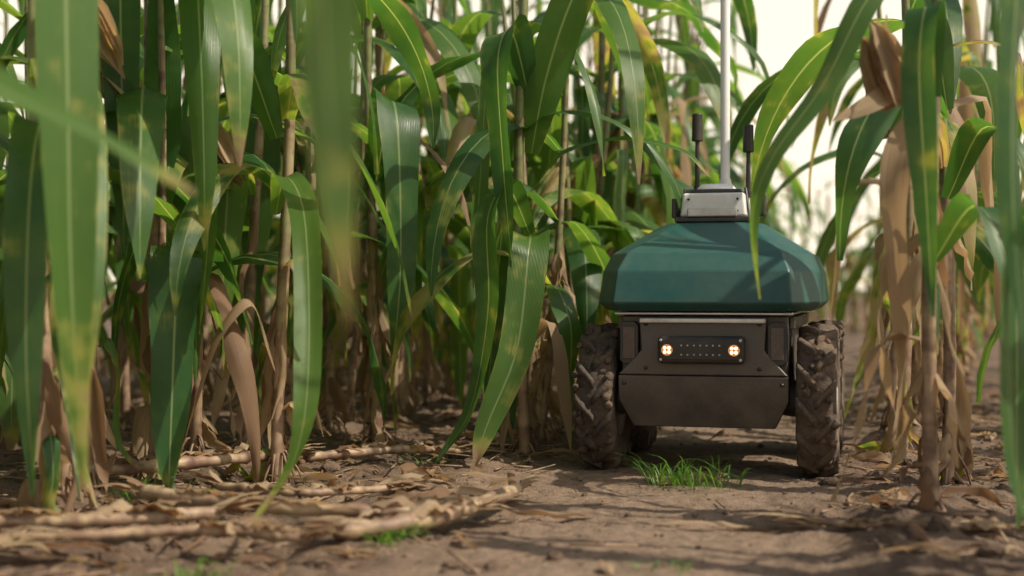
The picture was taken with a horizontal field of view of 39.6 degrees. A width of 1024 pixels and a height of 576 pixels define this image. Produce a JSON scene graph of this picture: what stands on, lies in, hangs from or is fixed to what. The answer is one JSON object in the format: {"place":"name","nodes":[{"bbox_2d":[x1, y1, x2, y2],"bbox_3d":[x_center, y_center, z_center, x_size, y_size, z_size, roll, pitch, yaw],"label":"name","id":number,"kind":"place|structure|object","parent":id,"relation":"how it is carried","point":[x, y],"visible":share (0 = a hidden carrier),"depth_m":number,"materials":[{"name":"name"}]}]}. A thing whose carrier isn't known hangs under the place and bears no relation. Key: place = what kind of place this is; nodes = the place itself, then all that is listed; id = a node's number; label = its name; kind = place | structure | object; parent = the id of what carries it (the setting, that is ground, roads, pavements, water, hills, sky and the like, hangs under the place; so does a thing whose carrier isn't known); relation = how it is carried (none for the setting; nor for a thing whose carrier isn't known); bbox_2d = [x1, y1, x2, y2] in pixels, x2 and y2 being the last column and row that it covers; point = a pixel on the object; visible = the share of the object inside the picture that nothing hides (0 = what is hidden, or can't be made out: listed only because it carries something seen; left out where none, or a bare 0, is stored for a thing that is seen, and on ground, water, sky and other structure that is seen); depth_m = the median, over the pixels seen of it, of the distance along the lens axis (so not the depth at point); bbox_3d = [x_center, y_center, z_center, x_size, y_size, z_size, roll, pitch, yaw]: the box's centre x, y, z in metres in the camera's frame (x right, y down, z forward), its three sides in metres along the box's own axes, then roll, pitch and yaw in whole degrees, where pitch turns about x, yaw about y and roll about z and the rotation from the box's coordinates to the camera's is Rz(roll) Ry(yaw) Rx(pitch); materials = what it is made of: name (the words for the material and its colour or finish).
{"place":"outdoors","nodes":[
{"label":"outdoors","id":0,"kind":"place"},
{"bbox_2d":[0,0,1023,501],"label":"corn field","id":1,"kind":"structure","parent":0,"point":[600,202],"depth_m":4.16,"materials":[{"name":"green plant"}]},
{"bbox_2d":[0,289,1023,575],"bbox_3d":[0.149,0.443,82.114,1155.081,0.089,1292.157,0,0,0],"label":"ground","id":2,"kind":"structure","parent":0,"point":[798,549],"depth_m":2.78,"materials":[{"name":"soil"}]},
{"bbox_2d":[0,0,107,513],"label":"corn plant","id":3,"kind":"object","parent":2,"relation":"on","point":[53,188],"visible":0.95,"depth_m":2.27,"materials":[{"name":"green plant"}]},
{"bbox_2d":[0,67,194,194],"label":"corn plant","id":4,"kind":"object","parent":2,"relation":"on","point":[17,92],"visible":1,"depth_m":1.50,"materials":[{"name":"green plant"}]},
{"bbox_2d":[0,491,274,529],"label":"fallen corn stalk","id":5,"kind":"object","parent":2,"relation":"on","point":[156,513],"visible":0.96,"depth_m":2.49,"materials":[{"name":"beige plant"}]},
{"bbox_2d":[91,471,188,504],"bbox_3d":[-0.796,0.427,2.991,0.213,0.063,0.201,0,0,-45],"label":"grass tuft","id":6,"kind":"object","parent":2,"relation":"on","point":[145,482],"visible":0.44,"depth_m":3.01,"materials":[{"name":"plant"}]},
{"bbox_2d":[23,443,324,477],"bbox_3d":[-0.733,0.386,3.211,0.748,0.050,0.107,0,0,-39],"label":"fallen corn stalk","id":7,"kind":"object","parent":2,"relation":"on","point":[123,466],"visible":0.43,"depth_m":3.18,"materials":[{"name":"beige plant"}]},
{"bbox_2d":[154,482,220,507],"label":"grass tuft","id":8,"kind":"object","parent":2,"relation":"on","point":[208,492],"visible":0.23,"depth_m":2.96,"materials":[{"name":"plant"}]},
{"bbox_2d":[0,516,384,548],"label":"fallen corn stalk","id":9,"kind":"object","parent":2,"relation":"on","point":[269,530],"visible":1,"depth_m":2.35,"materials":[{"name":"beige plant"}]},
{"bbox_2d":[151,556,243,575],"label":"grass tuft","id":10,"kind":"object","parent":2,"relation":"on","point":[196,573],"visible":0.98,"depth_m":2.22,"materials":[{"name":"green plant"}]},
{"bbox_2d":[49,0,412,476],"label":"corn plant","id":11,"kind":"object","parent":2,"relation":"on","point":[142,112],"visible":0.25,"depth_m":2.91,"materials":[{"name":"green plant"}]},
{"bbox_2d":[172,470,430,497],"bbox_3d":[-0.435,0.407,2.957,0.552,0.062,0.233,0,0,0],"label":"fallen corn stalk","id":12,"kind":"object","parent":2,"relation":"on","point":[285,490],"visible":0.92,"depth_m":2.90,"materials":[{"name":"beige plant"}]},
{"bbox_2d":[111,0,504,542],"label":"corn plant","id":13,"kind":"object","parent":2,"relation":"on","point":[294,201],"visible":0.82,"depth_m":3.28,"materials":[{"name":"green plant"}]},
{"bbox_2d":[89,475,537,517],"bbox_3d":[-0.390,0.394,2.668,0.881,0.061,0.255,0,0,0],"label":"fallen corn stalk","id":14,"kind":"object","parent":2,"relation":"on","point":[196,497],"visible":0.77,"depth_m":2.60,"materials":[{"name":"beige plant"}]},
{"bbox_2d":[299,0,358,324],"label":"corn plant","id":15,"kind":"object","parent":2,"relation":"on","point":[329,39],"visible":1,"depth_m":1.15,"materials":[{"name":"green plant"}]},
{"bbox_2d":[271,0,419,446],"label":"corn plant","id":16,"kind":"object","parent":2,"relation":"on","point":[397,125],"visible":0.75,"depth_m":3.77,"materials":[{"name":"green plant"}]},
{"bbox_2d":[341,517,438,546],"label":"grass tuft","id":17,"kind":"object","parent":2,"relation":"on","point":[388,538],"visible":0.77,"depth_m":2.41,"materials":[{"name":"green plant"}]},
{"bbox_2d":[299,440,513,462],"bbox_3d":[-0.312,0.405,3.547,0.651,0.040,0.165,0,0,-24],"label":"fallen corn stalk","id":18,"kind":"object","parent":2,"relation":"on","point":[376,448],"visible":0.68,"depth_m":3.58,"materials":[{"name":"beige plant"}]},
{"bbox_2d":[278,471,550,539],"bbox_3d":[-0.120,0.402,2.650,0.167,0.056,0.838,0,0,30],"label":"fallen corn stalk","id":19,"kind":"object","parent":2,"relation":"on","point":[450,509],"visible":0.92,"depth_m":2.49,"materials":[{"name":"beige plant"}]},
{"bbox_2d":[390,454,441,464],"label":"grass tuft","id":20,"kind":"object","parent":2,"relation":"on","point":[415,463],"visible":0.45,"depth_m":3.62,"materials":[{"name":"plant"}]},
{"bbox_2d":[0,382,1023,575],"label":"soil clods","id":21,"kind":"object","parent":2,"relation":"on","point":[989,549],"visible":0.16,"depth_m":2.81,"materials":[{"name":"brown soil"}]},
{"bbox_2d":[0,363,1023,575],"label":"dry leaf litter","id":22,"kind":"object","parent":2,"relation":"on","point":[874,456],"visible":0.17,"depth_m":2.96,"materials":[{"name":"beige plant"}]},
{"bbox_2d":[436,0,709,467],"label":"corn plant","id":23,"kind":"object","parent":2,"relation":"on","point":[539,70],"visible":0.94,"depth_m":3.58,"materials":[{"name":"green plant"}]},
{"bbox_2d":[573,323,633,469],"bbox_3d":[0.238,0.274,3.606,0.098,0.372,0.370,0,0,14],"label":"tyre","id":24,"kind":"object","parent":2,"relation":"on","point":[591,390],"visible":0.71,"depth_m":3.46,"materials":[{"name":"rubber"}]},
{"bbox_2d":[571,323,631,468],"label":"mud","id":25,"kind":"structure","parent":24,"relation":"in","point":[610,438],"depth_m":3.46,"materials":[{"name":"soil"}]},
{"bbox_2d":[616,360,625,434],"bbox_3d":[0.241,0.274,3.605,0.070,0.200,0.200,0,0,14],"label":"wheel rim","id":26,"kind":"object","parent":24,"relation":"on","point":[620,419],"visible":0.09,"depth_m":3.58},
{"bbox_2d":[630,425,657,449],"bbox_3d":[0.353,0.274,4.051,0.098,0.376,0.370,0,0,14],"label":"tyre","id":27,"kind":"object","parent":2,"relation":"on","point":[635,436],"visible":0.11,"depth_m":3.97,"materials":[{"name":"rubber"}]},
{"bbox_2d":[631,430,656,448],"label":"mud","id":28,"kind":"structure","parent":27,"relation":"in","point":[644,433],"depth_m":3.98,"materials":[{"name":"soil"}]},
{"bbox_2d":[626,554,701,574],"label":"grass tuft","id":29,"kind":"object","parent":2,"relation":"on","point":[681,567],"visible":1,"depth_m":2.26,"materials":[{"name":"green plant"}]},
{"bbox_2d":[607,449,730,486],"bbox_3d":[0.368,0.406,3.215,0.323,0.095,0.228,0,0,0],"label":"grass tuft","id":30,"kind":"object","parent":2,"relation":"on","point":[677,475],"visible":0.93,"depth_m":3.22,"materials":[{"name":"green plant"}]},
{"bbox_2d":[626,453,751,491],"bbox_3d":[0.426,0.419,3.238,0.298,0.069,0.311,0,0,-37],"label":"grass tuft","id":31,"kind":"object","parent":2,"relation":"on","point":[711,471],"visible":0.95,"depth_m":3.23,"materials":[{"name":"green plant"}]},
{"bbox_2d":[622,312,803,411],"bbox_3d":[0.552,0.195,3.773,0.400,0.258,0.718,0,0,14],"label":"chassis","id":32,"kind":"object","parent":2,"relation":"on","point":[789,367],"visible":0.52,"depth_m":3.45,"materials":[{"name":"metal"}]},
{"bbox_2d":[618,316,621,327],"bbox_3d":[0.350,0.084,3.825,0.014,0.030,0.660,0,0,14],"label":"side rail","id":33,"kind":"object","parent":32,"relation":"attached to","point":[619,320],"visible":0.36,"depth_m":3.51,"materials":[{"name":"metal"}]},
{"bbox_2d":[617,384,626,413],"bbox_3d":[0.307,0.269,3.588,0.093,0.099,0.090,0,0,14],"label":"drive motor","id":34,"kind":"object","parent":32,"relation":"attached to","point":[621,409],"visible":0.12,"depth_m":3.56,"materials":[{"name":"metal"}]},
{"bbox_2d":[620,321,639,363],"bbox_3d":[0.286,0.132,3.454,0.046,0.104,0.031,0,0,15],"label":"reflector frame","id":35,"kind":"object","parent":32,"relation":"attached to","point":[636,324],"visible":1,"depth_m":3.44,"materials":[{"name":"black plastic"}]},
{"bbox_2d":[623,326,634,358],"bbox_3d":[0.282,0.132,3.438,0.030,0.078,0.004,0,0,15],"label":"reflector","id":36,"kind":"object","parent":35,"relation":"in","point":[628,342],"visible":1,"depth_m":3.44,"materials":[{"name":"black plastic"}]},
{"bbox_2d":[618,374,789,428],"bbox_3d":[0.462,0.273,3.425,0.406,0.126,0.066,0,0,14],"label":"guard","id":37,"kind":"object","parent":32,"relation":"attached to","point":[756,402],"visible":0.94,"depth_m":3.40,"materials":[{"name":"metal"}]},
{"bbox_2d":[619,317,788,376],"bbox_3d":[0.457,0.140,3.408,0.403,0.139,0.031,0,0,15],"label":"nose plate","id":38,"kind":"object","parent":32,"relation":"attached to","point":[756,353],"visible":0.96,"depth_m":3.39,"materials":[{"name":"metal"}]},
{"bbox_2d":[658,336,744,363],"bbox_3d":[0.449,0.147,3.377,0.205,0.066,0.034,0,0,15],"label":"headlight bar","id":39,"kind":"object","parent":38,"relation":"attached to","point":[726,338],"visible":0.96,"depth_m":3.36,"materials":[{"name":"black plastic"}]},
{"bbox_2d":[661,344,672,355],"bbox_3d":[0.368,0.147,3.377,0.027,0.027,0.003,0,0,14],"label":"lamp reflector","id":40,"kind":"object","parent":39,"relation":"attached to","point":[666,350],"visible":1,"depth_m":3.38,"materials":[{"name":"silver metal"}]},
{"bbox_2d":[661,340,739,359],"bbox_3d":[0.445,0.147,3.360,0.185,0.046,0.004,0,0,15],"label":"headlight window","id":41,"kind":"structure","parent":39,"relation":"in","point":[703,350],"depth_m":3.36,"materials":[{"name":"black plastic"}]},
{"bbox_2d":[728,345,739,355],"bbox_3d":[0.521,0.147,3.338,0.027,0.027,0.003,0,0,14],"label":"lamp reflector","id":42,"kind":"object","parent":39,"relation":"attached to","point":[734,350],"visible":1,"depth_m":3.34,"materials":[{"name":"silver metal"}]},
{"bbox_2d":[639,318,765,323],"bbox_3d":[0.452,0.078,3.388,0.300,0.012,0.012,0,0,14],"label":"lip","id":43,"kind":"object","parent":38,"relation":"attached to","point":[709,320],"visible":1,"depth_m":3.38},
{"bbox_2d":[615,311,804,314],"bbox_3d":[0.542,0.061,3.734,0.425,0.006,0.700,0,0,14],"label":"rim plate","id":44,"kind":"object","parent":32,"relation":"on","point":[701,313],"visible":0.54,"depth_m":3.41,"materials":[{"name":"metal"}]},
{"bbox_2d":[599,222,828,311],"bbox_3d":[0.554,-0.055,3.782,0.543,0.220,0.858,0,0,14],"label":"cover","id":45,"kind":"object","parent":44,"relation":"on","point":[690,267],"visible":0.96,"depth_m":3.41,"materials":[{"name":"teal paint"}]},
{"bbox_2d":[675,216,749,222],"bbox_3d":[0.532,-0.173,3.695,0.190,0.014,0.210,0,0,14],"label":"module base","id":46,"kind":"object","parent":45,"relation":"on","point":[709,219],"visible":0.57,"depth_m":3.60,"materials":[{"name":"black plastic"}]},
{"bbox_2d":[680,192,749,216],"bbox_3d":[0.532,-0.212,3.695,0.168,0.062,0.168,0,0,15],"label":"module box","id":47,"kind":"object","parent":45,"relation":"on","point":[714,200],"visible":0.62,"depth_m":3.62,"materials":[{"name":"silver metal"}]},
{"bbox_2d":[672,199,680,218],"bbox_3d":[0.427,-0.204,3.691,0.012,0.050,0.100,0,0,14],"label":"side bracket","id":48,"kind":"object","parent":47,"relation":"attached to","point":[675,208],"visible":0.48,"depth_m":3.64,"materials":[{"name":"black plastic"}]},
{"bbox_2d":[677,189,686,216],"bbox_3d":[0.437,-0.216,3.668,0.008,0.083,0.049,0,0,35],"label":"handle","id":49,"kind":"object","parent":47,"relation":"on","point":[684,191],"visible":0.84,"depth_m":3.66,"materials":[{"name":"black plastic"}]},
{"bbox_2d":[692,113,702,141],"bbox_3d":[0.483,-0.418,3.707,0.029,0.072,0.029,0,0,15],"label":"antenna tip","id":50,"kind":"object","parent":47,"relation":"on","point":[697,126],"visible":1,"depth_m":3.70,"materials":[{"name":"black plastic"}]},
{"bbox_2d":[695,141,699,185],"bbox_3d":[0.483,-0.315,3.707,0.013,0.138,0.013,0,0,15],"label":"antenna rod","id":51,"kind":"object","parent":47,"relation":"on","point":[697,167],"visible":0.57,"depth_m":3.70,"materials":[{"name":"black metal"}]},
{"bbox_2d":[687,208,736,216],"bbox_3d":[0.507,-0.191,3.600,0.125,0.022,0.020,0,0,14],"label":"module front panel","id":52,"kind":"object","parent":47,"relation":"attached to","point":[711,212],"visible":1,"depth_m":3.59,"materials":[{"name":"silver metal"}]},
{"bbox_2d":[685,189,744,193],"bbox_3d":[0.532,-0.248,3.695,0.146,0.010,0.146,0,0,15],"label":"module lid","id":53,"kind":"object","parent":47,"relation":"attached to","point":[711,190],"visible":0.6,"depth_m":3.63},
{"bbox_2d":[698,184,735,188],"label":"gps dome","id":54,"kind":"structure","parent":47,"relation":"on","point":[717,186],"depth_m":3.65,"materials":[{"name":"white plastic"}]},
{"bbox_2d":[719,179,731,183],"bbox_3d":[0.559,-0.269,3.729,0.040,0.035,0.040,0,0,15],"label":"mast collar","id":55,"kind":"object","parent":54,"relation":"on","point":[724,181],"visible":0.4,"depth_m":3.71,"materials":[{"name":"white plastic"}]},
{"bbox_2d":[720,0,729,178],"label":"mast","id":56,"kind":"object","parent":47,"relation":"on","point":[724,89],"depth_m":3.72,"materials":[{"name":"white metal"}]},
{"bbox_2d":[744,188,749,216],"bbox_3d":[0.601,-0.216,3.625,0.008,0.083,0.049,0,0,-6],"label":"handle","id":57,"kind":"object","parent":47,"relation":"attached to","point":[747,201],"visible":0.73,"depth_m":3.62,"materials":[{"name":"black plastic"}]},
{"bbox_2d":[743,124,753,152],"bbox_3d":[0.617,-0.390,3.714,0.029,0.072,0.029,0,0,14],"label":"antenna tip","id":58,"kind":"object","parent":47,"relation":"on","point":[748,137],"visible":1,"depth_m":3.70,"materials":[{"name":"black plastic"}]},
{"bbox_2d":[747,190,751,197],"bbox_3d":[0.617,-0.246,3.714,0.018,0.020,0.018,0,0,14],"label":"antenna base","id":59,"kind":"object","parent":47,"relation":"attached to","point":[749,193],"visible":0.5,"depth_m":3.71,"materials":[{"name":"black plastic"}]},
{"bbox_2d":[746,152,750,189],"bbox_3d":[0.617,-0.296,3.714,0.013,0.120,0.013,0,0,14],"label":"antenna rod","id":60,"kind":"object","parent":59,"relation":"on","point":[748,173],"visible":0.79,"depth_m":3.71,"materials":[{"name":"black metal"}]},
{"bbox_2d":[760,195,765,216],"bbox_3d":[0.641,-0.214,3.677,0.030,0.058,0.060,0,0,15],"label":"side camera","id":61,"kind":"object","parent":45,"relation":"on","point":[763,212],"visible":0.38,"depth_m":3.65,"materials":[{"name":"black plastic"}]},
{"bbox_2d":[768,322,787,365],"bbox_3d":[0.629,0.132,3.365,0.046,0.104,0.031,0,0,15],"label":"reflector frame","id":62,"kind":"object","parent":32,"relation":"attached to","point":[784,325],"visible":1,"depth_m":3.35,"materials":[{"name":"black plastic"}]},
{"bbox_2d":[771,327,783,360],"bbox_3d":[0.625,0.132,3.349,0.030,0.078,0.004,0,0,14],"label":"reflector","id":63,"kind":"object","parent":62,"relation":"in","point":[777,343],"visible":1,"depth_m":3.35,"materials":[{"name":"black plastic"}]},
{"bbox_2d":[783,380,795,416],"bbox_3d":[0.678,0.269,3.492,0.096,0.099,0.090,0,0,14],"label":"drive motor","id":64,"kind":"object","parent":32,"relation":"attached to","point":[790,410],"visible":0.04,"depth_m":3.45,"materials":[{"name":"metal"}]},
{"bbox_2d":[789,312,808,328],"bbox_3d":[0.753,0.084,3.720,0.014,0.030,0.660,0,0,15],"label":"side rail","id":65,"kind":"object","parent":32,"relation":"attached to","point":[797,321],"visible":1,"depth_m":3.57,"materials":[{"name":"metal"}]},
{"bbox_2d":[795,323,840,477],"bbox_3d":[0.749,0.274,3.474,0.098,0.376,0.377,0,0,14],"label":"tyre","id":66,"kind":"object","parent":2,"relation":"on","point":[815,409],"visible":0.91,"depth_m":3.33,"materials":[{"name":"rubber"}]},
{"bbox_2d":[800,329,842,473],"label":"mud","id":67,"kind":"structure","parent":66,"relation":"in","point":[806,392],"depth_m":3.32,"materials":[{"name":"soil"}]},
{"bbox_2d":[808,320,844,453],"bbox_3d":[0.864,0.275,3.918,0.098,0.375,0.374,0,0,14],"label":"tyre","id":68,"kind":"object","parent":2,"relation":"on","point":[838,325],"visible":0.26,"depth_m":3.87,"materials":[{"name":"rubber"}]},
{"bbox_2d":[809,320,845,450],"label":"mud","id":69,"kind":"structure","parent":68,"relation":"in","point":[841,355],"depth_m":3.82,"materials":[{"name":"soil"}]},
{"bbox_2d":[734,503,1023,531],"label":"fallen corn stalk","id":70,"kind":"object","parent":2,"relation":"on","point":[976,523],"visible":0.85,"depth_m":2.58,"materials":[{"name":"beige plant"}]},
{"bbox_2d":[749,0,1023,528],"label":"corn plant","id":71,"kind":"object","parent":2,"relation":"on","point":[907,74],"visible":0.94,"depth_m":2.63,"materials":[{"name":"green plant"}]},
{"bbox_2d":[750,0,1023,485],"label":"corn plant","id":72,"kind":"object","parent":2,"relation":"on","point":[860,139],"visible":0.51,"depth_m":3.20,"materials":[{"name":"green plant"}]},
{"bbox_2d":[854,0,1001,454],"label":"corn plant","id":73,"kind":"object","parent":2,"relation":"on","point":[969,188],"visible":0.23,"depth_m":3.75,"materials":[{"name":"beige plant"}]},
{"bbox_2d":[995,0,1023,516],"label":"corn plant","id":74,"kind":"object","parent":2,"relation":"on","point":[1007,171],"visible":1,"depth_m":2.11,"materials":[{"name":"green plant"}]},
{"bbox_2d":[0,0,1023,288],"label":"sky","id":75,"kind":"structure","parent":0,"point":[783,26],"materials":[{"name":"white"}]}
]}

